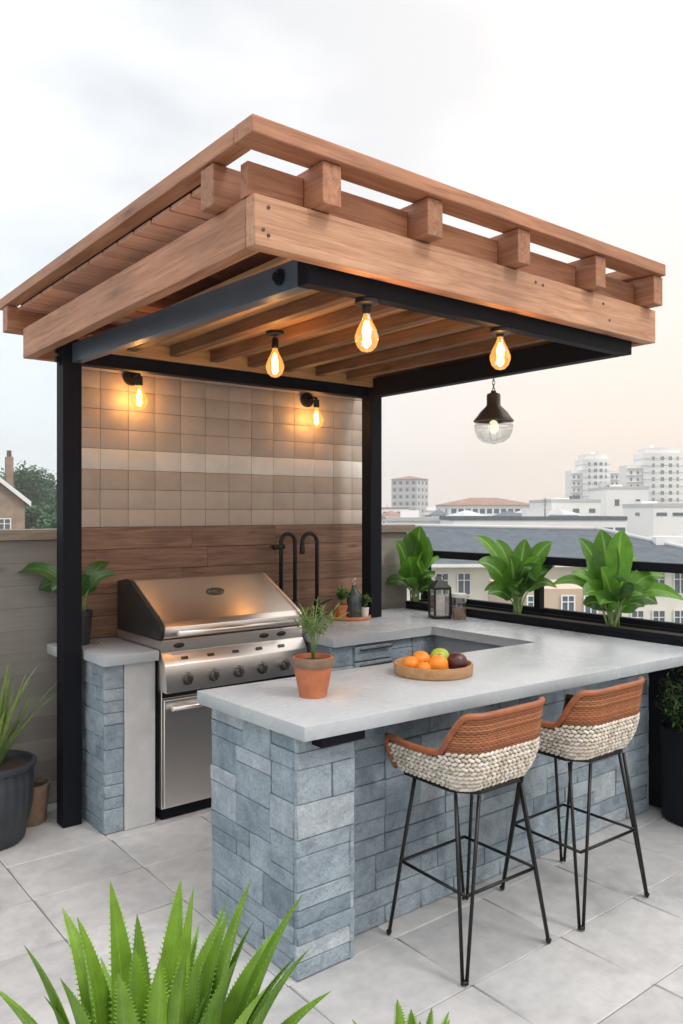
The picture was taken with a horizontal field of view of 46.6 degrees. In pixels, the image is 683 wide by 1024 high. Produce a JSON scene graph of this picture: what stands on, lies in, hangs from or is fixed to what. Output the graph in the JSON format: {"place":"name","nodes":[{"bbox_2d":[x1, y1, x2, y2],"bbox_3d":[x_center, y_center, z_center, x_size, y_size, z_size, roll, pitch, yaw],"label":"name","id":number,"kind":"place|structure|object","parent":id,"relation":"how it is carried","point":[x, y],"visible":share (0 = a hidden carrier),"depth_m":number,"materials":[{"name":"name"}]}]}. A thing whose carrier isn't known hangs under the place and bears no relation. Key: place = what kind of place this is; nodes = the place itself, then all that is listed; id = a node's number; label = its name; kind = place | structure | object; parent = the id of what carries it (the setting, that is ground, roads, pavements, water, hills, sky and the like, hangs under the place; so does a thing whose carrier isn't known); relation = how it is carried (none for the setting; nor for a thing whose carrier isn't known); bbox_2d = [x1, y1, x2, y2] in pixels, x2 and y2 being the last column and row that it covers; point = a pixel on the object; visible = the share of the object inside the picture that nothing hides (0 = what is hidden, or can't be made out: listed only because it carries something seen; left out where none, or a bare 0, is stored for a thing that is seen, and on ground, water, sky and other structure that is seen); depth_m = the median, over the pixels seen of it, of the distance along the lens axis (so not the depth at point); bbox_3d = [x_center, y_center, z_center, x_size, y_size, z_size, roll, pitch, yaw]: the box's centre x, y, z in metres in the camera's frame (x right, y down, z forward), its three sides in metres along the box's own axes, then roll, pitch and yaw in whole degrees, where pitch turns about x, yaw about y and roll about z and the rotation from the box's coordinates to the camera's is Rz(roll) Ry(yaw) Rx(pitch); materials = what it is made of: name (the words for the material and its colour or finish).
{"place":"outdoors","nodes":[
{"label":"outdoors","id":0,"kind":"place"},
{"bbox_2d":[0,468,4,479],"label":"tree","id":1,"kind":"object","parent":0,"point":[3,473],"visible":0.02,"depth_m":133.04,"materials":[{"name":"green plant"}]},
{"bbox_2d":[0,450,30,528],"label":"gabled house","id":2,"kind":"structure","parent":0,"point":[13,501],"depth_m":63.28,"materials":[{"name":"beige paint"}]},
{"bbox_2d":[0,518,10,528],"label":"window","id":3,"kind":"structure","parent":2,"relation":"in","point":[5,523],"depth_m":62.92,"materials":[{"name":"white glass"}]},
{"bbox_2d":[3,461,56,509],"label":"tree","id":4,"kind":"object","parent":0,"point":[30,485],"visible":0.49,"depth_m":116.49,"materials":[{"name":"green plant"}]},
{"bbox_2d":[25,500,56,528],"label":"tree","id":5,"kind":"object","parent":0,"point":[32,516],"visible":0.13,"depth_m":93.80,"materials":[{"name":"green plant"}]},
{"bbox_2d":[28,508,56,528],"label":"tree","id":6,"kind":"object","parent":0,"point":[48,521],"visible":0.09,"depth_m":82.78,"materials":[{"name":"green plant"}]},
{"bbox_2d":[35,467,56,498],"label":"tree","id":7,"kind":"object","parent":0,"point":[51,483],"visible":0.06,"depth_m":127.60,"materials":[{"name":"green plant"}]},
{"bbox_2d":[0,802,682,1023],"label":"terrace floor","id":8,"kind":"structure","parent":0,"point":[601,967],"depth_m":3.11,"materials":[{"name":"tile"}]},
{"bbox_2d":[0,662,54,850],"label":"potted yucca","id":9,"kind":"object","parent":8,"relation":"on","point":[16,781],"visible":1,"depth_m":3.91,"materials":[{"name":"plant"}]},
{"bbox_2d":[27,776,50,826],"bbox_3d":[-1.655,1.545,4.222,0.200,0.210,0.200,0,0,-38],"label":"brown pot","id":10,"kind":"object","parent":8,"relation":"on","point":[38,811],"visible":0.46,"depth_m":4.17,"materials":[{"name":"ceramic"}]},
{"bbox_2d":[47,637,158,834],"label":"grill pier","id":11,"kind":"structure","parent":8,"relation":"on","point":[118,734],"depth_m":4.13,"materials":[{"name":"stone"}]},
{"bbox_2d":[17,561,115,645],"bbox_3d":[-1.526,0.505,4.376,0.527,0.451,0.257,0,0,-23],"label":"counter plant","id":12,"kind":"object","parent":11,"relation":"on","point":[95,574],"visible":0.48,"depth_m":4.38,"materials":[{"name":"green plant"}]},
{"bbox_2d":[0,880,330,1023],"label":"potted aloe","id":13,"kind":"object","parent":8,"relation":"on","point":[185,986],"visible":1,"depth_m":1.64,"materials":[{"name":"green plant"}]},
{"bbox_2d":[0,524,414,803],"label":"parapet wall","id":14,"kind":"structure","parent":8,"relation":"on","point":[28,621],"depth_m":4.42,"materials":[{"name":"grey concrete"}]},
{"bbox_2d":[117,572,306,819],"bbox_3d":[-0.741,1.016,4.652,0.918,1.266,0.672,0,0,-38],"label":"gas grill","id":15,"kind":"object","parent":8,"relation":"on","point":[202,632],"visible":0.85,"depth_m":4.37,"materials":[{"name":"silver metal"}]},
{"bbox_2d":[162,695,212,807],"bbox_3d":[-0.753,1.280,4.315,0.452,0.570,0.070,0,0,-38],"label":"door","id":16,"kind":"structure","parent":15,"relation":"in","point":[186,723],"depth_m":4.26,"materials":[{"name":"silver metal"}]},
{"bbox_2d":[0,114,665,827],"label":"pergola","id":17,"kind":"object","parent":8,"relation":"on","point":[206,264],"visible":0.99,"depth_m":3.54,"materials":[{"name":"brown wood"}]},
{"bbox_2d":[82,366,361,637],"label":"feature wall","id":18,"kind":"structure","parent":17,"relation":"attached to","point":[185,469],"depth_m":5.09,"materials":[{"name":"tile"}]},
{"bbox_2d":[123,371,146,405],"bbox_3d":[-1.206,-0.728,4.673,0.104,0.259,0.166,0,0,-38],"label":"wall lamp","id":19,"kind":"object","parent":18,"relation":"attached to","point":[132,378],"visible":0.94,"depth_m":4.70,"materials":[{"name":"black metal"}]},
{"bbox_2d":[300,392,323,422],"bbox_3d":[-0.193,-0.705,5.477,0.104,0.259,0.166,0,0,-38],"label":"wall lamp","id":20,"kind":"object","parent":18,"relation":"attached to","point":[307,399],"visible":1,"depth_m":5.50,"materials":[{"name":"black metal"}]},
{"bbox_2d":[266,330,283,369],"bbox_3d":[-0.322,-0.761,3.840,0.090,0.223,0.090,0,0,-38],"label":"pendant lamp","id":21,"kind":"object","parent":17,"relation":"hanging from","point":[274,334],"visible":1,"depth_m":3.83,"materials":[{"name":"black metal"}]},
{"bbox_2d":[355,297,378,342],"bbox_3d":[0.093,-0.687,2.934,0.090,0.194,0.090,0,0,-38],"label":"pendant lamp","id":22,"kind":"object","parent":17,"relation":"hanging from","point":[366,304],"visible":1,"depth_m":2.92,"materials":[{"name":"black metal"}]},
{"bbox_2d":[473,377,513,443],"bbox_3d":[0.886,-0.593,4.619,0.232,0.395,0.232,0,0,-38],"label":"hanging lantern","id":23,"kind":"object","parent":17,"relation":"hanging from","point":[493,413],"visible":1,"depth_m":4.58,"materials":[{"name":"brown metal"}]},
{"bbox_2d":[490,327,510,361],"bbox_3d":[0.680,-0.705,3.401,0.090,0.194,0.090,0,0,-38],"label":"pendant lamp","id":24,"kind":"object","parent":17,"relation":"hanging from","point":[499,332],"visible":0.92,"depth_m":3.39,"materials":[{"name":"black metal"}]},
{"bbox_2d":[352,1000,449,1023],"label":"potted aloe","id":25,"kind":"object","parent":8,"relation":"on","point":[399,1017],"visible":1,"depth_m":1.66,"materials":[{"name":"green plant"}]},
{"bbox_2d":[197,608,682,980],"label":"kitchen counter","id":26,"kind":"object","parent":8,"relation":"on","point":[310,800],"visible":0.77,"depth_m":3.20,"materials":[{"name":"stone"}]},
{"bbox_2d":[271,532,297,606],"bbox_3d":[-0.374,0.431,5.308,0.187,0.598,0.142,0,0,-10],"label":"gooseneck tap","id":27,"kind":"object","parent":26,"relation":"on","point":[280,547],"visible":0.65,"depth_m":5.31,"materials":[{"name":"black metal"}]},
{"bbox_2d":[299,531,331,618],"bbox_3d":[-0.186,0.431,5.442,0.236,0.598,0.069,0,0,-28],"label":"gooseneck tap","id":28,"kind":"object","parent":26,"relation":"on","point":[303,537],"visible":0.84,"depth_m":5.45,"materials":[{"name":"black metal"}]},
{"bbox_2d":[291,595,348,698],"bbox_3d":[-0.102,0.529,3.127,0.212,0.401,0.322,0,0,-28],"label":"potted herb","id":29,"kind":"object","parent":26,"relation":"on","point":[312,670],"visible":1,"depth_m":3.09,"materials":[{"name":"ceramic"}]},
{"bbox_2d":[329,613,370,620],"bbox_3d":[0.058,0.718,5.435,0.290,0.024,0.290,0,0,-38],"label":"serving tray","id":30,"kind":"object","parent":26,"relation":"on","point":[368,617],"visible":0.51,"depth_m":5.32,"materials":[{"name":"orange wood"}]},
{"bbox_2d":[334,585,351,616],"bbox_3d":[0.006,0.603,5.411,0.123,0.229,0.184,0,0,-12],"label":"herb pot","id":31,"kind":"object","parent":30,"relation":"on","point":[341,594],"visible":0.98,"depth_m":5.39,"materials":[{"name":"ceramic"}]},
{"bbox_2d":[347,580,361,616],"bbox_3d":[0.088,0.582,5.440,0.104,0.272,0.103,0,0,-38],"label":"glass bottle","id":32,"kind":"object","parent":30,"relation":"on","point":[354,602],"visible":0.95,"depth_m":5.40,"materials":[{"name":"black glass"}]},
{"bbox_2d":[361,593,372,616],"bbox_3d":[0.172,0.635,5.434,0.113,0.164,0.096,0,0,42],"label":"herb cup","id":33,"kind":"object","parent":30,"relation":"on","point":[366,599],"visible":1,"depth_m":5.42,"materials":[{"name":"white ceramic"}]},
{"bbox_2d":[394,655,472,680],"bbox_3d":[0.416,0.705,3.593,0.360,0.050,0.360,0,0,-38],"label":"fruit tray","id":34,"kind":"object","parent":26,"relation":"on","point":[401,670],"visible":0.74,"depth_m":3.44,"materials":[{"name":"brown wood"}]},
{"bbox_2d":[402,656,418,667],"bbox_3d":[0.311,0.681,3.553,0.077,0.074,0.076,0,0,-38],"label":"orange","id":35,"kind":"object","parent":34,"relation":"in","point":[411,661],"visible":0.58,"depth_m":3.53,"materials":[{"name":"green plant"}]},
{"bbox_2d":[412,650,429,662],"bbox_3d":[0.361,0.672,3.603,0.089,0.085,0.087,0,0,-38],"label":"orange","id":36,"kind":"object","parent":34,"relation":"in","point":[421,656],"visible":0.47,"depth_m":3.57,"materials":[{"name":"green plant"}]},
{"bbox_2d":[416,661,430,668],"bbox_3d":[0.364,0.688,3.494,0.069,0.060,0.068,0,0,-38],"label":"tangerine","id":37,"kind":"object","parent":34,"relation":"in","point":[423,665],"visible":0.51,"depth_m":3.47,"materials":[{"name":"orange plant"}]},
{"bbox_2d":[428,654,447,669],"bbox_3d":[0.428,0.674,3.509,0.094,0.090,0.091,0,0,-38],"label":"orange","id":38,"kind":"object","parent":34,"relation":"in","point":[438,662],"visible":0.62,"depth_m":3.47,"materials":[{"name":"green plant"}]},
{"bbox_2d":[430,648,448,658],"bbox_3d":[0.451,0.667,3.638,0.092,0.089,0.091,0,0,-38],"label":"lime","id":39,"kind":"object","parent":34,"relation":"in","point":[442,651],"visible":0.39,"depth_m":3.61,"materials":[{"name":"green plant"}]},
{"bbox_2d":[447,652,467,668],"bbox_3d":[0.518,0.673,3.558,0.093,0.092,0.095,0,0,-38],"label":"plum","id":40,"kind":"object","parent":34,"relation":"in","point":[455,660],"visible":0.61,"depth_m":3.52,"materials":[{"name":"purple plant"}]},
{"bbox_2d":[428,575,450,618],"bbox_3d":[0.677,0.581,5.467,0.124,0.298,0.124,0,0,-13],"label":"candle lantern","id":41,"kind":"object","parent":26,"relation":"on","point":[440,604],"visible":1,"depth_m":5.43,"materials":[{"name":"black metal"}]},
{"bbox_2d":[451,593,466,619],"bbox_3d":[0.802,0.642,5.406,0.104,0.176,0.103,0,0,-38],"label":"storage jar","id":42,"kind":"object","parent":26,"relation":"on","point":[459,613],"visible":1,"depth_m":5.37,"materials":[{"name":"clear glass"}]},
{"bbox_2d":[385,696,551,985],"bbox_3d":[0.484,1.175,3.049,0.497,0.941,0.477,0,0,-38],"label":"bar stool","id":43,"kind":"object","parent":8,"relation":"on","point":[478,754],"visible":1,"depth_m":2.87,"materials":[{"name":"beige wicker"}]},
{"bbox_2d":[406,599,682,807],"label":"planter trough","id":44,"kind":"object","parent":8,"relation":"on","point":[673,637],"visible":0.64,"depth_m":4.50,"materials":[{"name":"black metal"}]},
{"bbox_2d":[385,526,441,601],"bbox_3d":[0.546,0.401,5.978,0.435,0.593,0.475,0,0,32],"label":"broadleaf plant","id":45,"kind":"object","parent":44,"relation":"in","point":[415,552],"visible":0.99,"depth_m":5.97,"materials":[{"name":"green plant"}]},
{"bbox_2d":[476,535,556,614],"bbox_3d":[1.157,0.427,5.273,0.479,0.541,0.393,0,0,-38],"label":"broadleaf plant","id":46,"kind":"object","parent":44,"relation":"in","point":[518,572],"visible":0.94,"depth_m":5.27,"materials":[{"name":"green plant"}]},
{"bbox_2d":[552,529,682,627],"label":"broadleaf plant","id":47,"kind":"object","parent":44,"relation":"in","point":[607,579],"visible":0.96,"depth_m":4.71,"materials":[{"name":"green plant"}]},
{"bbox_2d":[421,550,682,629],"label":"railing","id":48,"kind":"object","parent":8,"relation":"on","point":[539,607],"visible":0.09,"depth_m":5.17,"materials":[{"name":"black metal"}]},
{"bbox_2d":[500,677,649,929],"bbox_3d":[1.000,1.175,3.412,0.497,0.941,0.477,0,0,-38],"label":"bar stool","id":49,"kind":"object","parent":8,"relation":"on","point":[590,727],"visible":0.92,"depth_m":3.22,"materials":[{"name":"beige wicker"}]},
{"bbox_2d":[653,667,682,826],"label":"round planter","id":50,"kind":"object","parent":8,"relation":"on","point":[671,751],"visible":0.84,"depth_m":4.20,"materials":[{"name":"black metal"}]},
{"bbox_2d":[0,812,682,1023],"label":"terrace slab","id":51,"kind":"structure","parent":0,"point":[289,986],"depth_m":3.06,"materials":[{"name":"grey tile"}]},
{"bbox_2d":[0,0,682,509],"label":"sky","id":52,"kind":"structure","parent":0,"point":[568,114],"materials":[{"name":"white"}]},
{"bbox_2d":[382,511,399,522],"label":"town house","id":53,"kind":"structure","parent":0,"point":[390,514],"depth_m":152.50,"materials":[{"name":"beige stone"}]},
{"bbox_2d":[382,506,408,513],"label":"city block","id":54,"kind":"structure","parent":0,"point":[385,509],"depth_m":280.00,"materials":[{"name":"white concrete"}]},
{"bbox_2d":[391,476,429,516],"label":"apartment tower","id":55,"kind":"structure","parent":0,"point":[411,492],"depth_m":330.37,"materials":[{"name":"grey concrete"}]},
{"bbox_2d":[386,510,439,523],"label":"white block","id":56,"kind":"structure","parent":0,"point":[409,517],"depth_m":118.07,"materials":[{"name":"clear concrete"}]},
{"bbox_2d":[424,507,435,516],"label":"city block","id":57,"kind":"structure","parent":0,"point":[428,510],"depth_m":260.31,"materials":[{"name":"concrete"}]},
{"bbox_2d":[429,510,448,516],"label":"town house","id":58,"kind":"structure","parent":0,"point":[437,513],"depth_m":170.71,"materials":[{"name":"stone"}]},
{"bbox_2d":[447,510,486,515],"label":"town house","id":59,"kind":"structure","parent":0,"point":[466,513],"depth_m":137.19,"materials":[{"name":"white concrete"}]},
{"bbox_2d":[436,498,529,515],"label":"red roofed hall","id":60,"kind":"structure","parent":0,"point":[489,506],"depth_m":185.42,"materials":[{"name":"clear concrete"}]},
{"bbox_2d":[493,511,521,515],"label":"town house","id":61,"kind":"structure","parent":0,"point":[508,513],"depth_m":130.51,"materials":[{"name":"stone"}]},
{"bbox_2d":[382,523,682,622],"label":"slate roofed house","id":62,"kind":"structure","parent":0,"point":[470,578],"depth_m":58.10,"materials":[{"name":"grey stone"}]},
{"bbox_2d":[435,572,448,595],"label":"window","id":63,"kind":"structure","parent":62,"relation":"in","point":[445,574],"depth_m":55.51,"materials":[{"name":"white glass"}]},
{"bbox_2d":[457,572,470,595],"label":"window","id":64,"kind":"structure","parent":62,"relation":"in","point":[463,578],"depth_m":55.59,"materials":[{"name":"white glass"}]},
{"bbox_2d":[631,610,644,618],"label":"window","id":65,"kind":"structure","parent":62,"relation":"in","point":[637,613],"depth_m":56.21,"materials":[{"name":"white glass"}]},
{"bbox_2d":[652,610,665,620],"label":"window","id":66,"kind":"structure","parent":62,"relation":"in","point":[660,615],"depth_m":56.27,"materials":[{"name":"white glass"}]},
{"bbox_2d":[654,572,665,583],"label":"window","id":67,"kind":"structure","parent":62,"relation":"in","point":[662,580],"depth_m":56.29,"materials":[{"name":"white glass"}]},
{"bbox_2d":[673,573,682,594],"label":"window","id":68,"kind":"structure","parent":62,"relation":"in","point":[677,577],"depth_m":56.36,"materials":[{"name":"white glass"}]},
{"bbox_2d":[673,610,682,622],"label":"window","id":69,"kind":"structure","parent":62,"relation":"in","point":[677,614],"depth_m":56.36,"materials":[{"name":"white glass"}]},
{"bbox_2d":[439,501,627,531],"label":"white block","id":70,"kind":"structure","parent":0,"point":[535,517],"depth_m":105.03,"materials":[{"name":"stone"}]},
{"bbox_2d":[615,527,624,531],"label":"window","id":71,"kind":"structure","parent":70,"relation":"in","point":[616,528],"depth_m":105.16,"materials":[{"name":"white glass"}]},
{"bbox_2d":[488,579,606,614],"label":"beige annex","id":72,"kind":"object","parent":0,"point":[571,597],"visible":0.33,"depth_m":48.01,"materials":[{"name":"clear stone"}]},
{"bbox_2d":[527,595,533,605],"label":"window","id":73,"kind":"structure","parent":72,"relation":"in","point":[530,598],"depth_m":47.85,"materials":[{"name":"white glass"}]},
{"bbox_2d":[561,595,574,610],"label":"window","id":74,"kind":"structure","parent":72,"relation":"in","point":[567,601],"depth_m":47.97,"materials":[{"name":"white glass"}]},
{"bbox_2d":[584,595,597,613],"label":"window","id":75,"kind":"structure","parent":72,"relation":"in","point":[586,609],"depth_m":48.04,"materials":[{"name":"white glass"}]},
{"bbox_2d":[529,495,600,515],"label":"white block","id":76,"kind":"structure","parent":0,"point":[583,507],"depth_m":150.11,"materials":[{"name":"stone"}]},
{"bbox_2d":[549,508,581,515],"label":"town house","id":77,"kind":"structure","parent":0,"point":[559,512],"depth_m":141.97,"materials":[{"name":"white concrete"}]},
{"bbox_2d":[565,452,618,498],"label":"white tower","id":78,"kind":"structure","parent":0,"point":[592,470],"depth_m":359.75,"materials":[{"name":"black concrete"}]},
{"bbox_2d":[588,482,648,515],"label":"white block","id":79,"kind":"structure","parent":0,"point":[613,498],"depth_m":160.19,"materials":[{"name":"concrete"}]},
{"bbox_2d":[619,445,682,502],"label":"white tower","id":80,"kind":"structure","parent":0,"point":[658,472],"depth_m":333.67,"materials":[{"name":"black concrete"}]},
{"bbox_2d":[622,501,682,536],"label":"white block","id":81,"kind":"structure","parent":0,"point":[649,518],"depth_m":119.98,"materials":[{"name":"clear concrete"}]},
{"bbox_2d":[656,513,666,515],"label":"window","id":82,"kind":"structure","parent":81,"relation":"in","point":[657,514],"depth_m":119.83,"materials":[{"name":"grey glass"}]},
{"bbox_2d":[673,513,682,515],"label":"window","id":83,"kind":"structure","parent":81,"relation":"in","point":[674,514],"depth_m":119.89,"materials":[{"name":"grey glass"}]}
]}

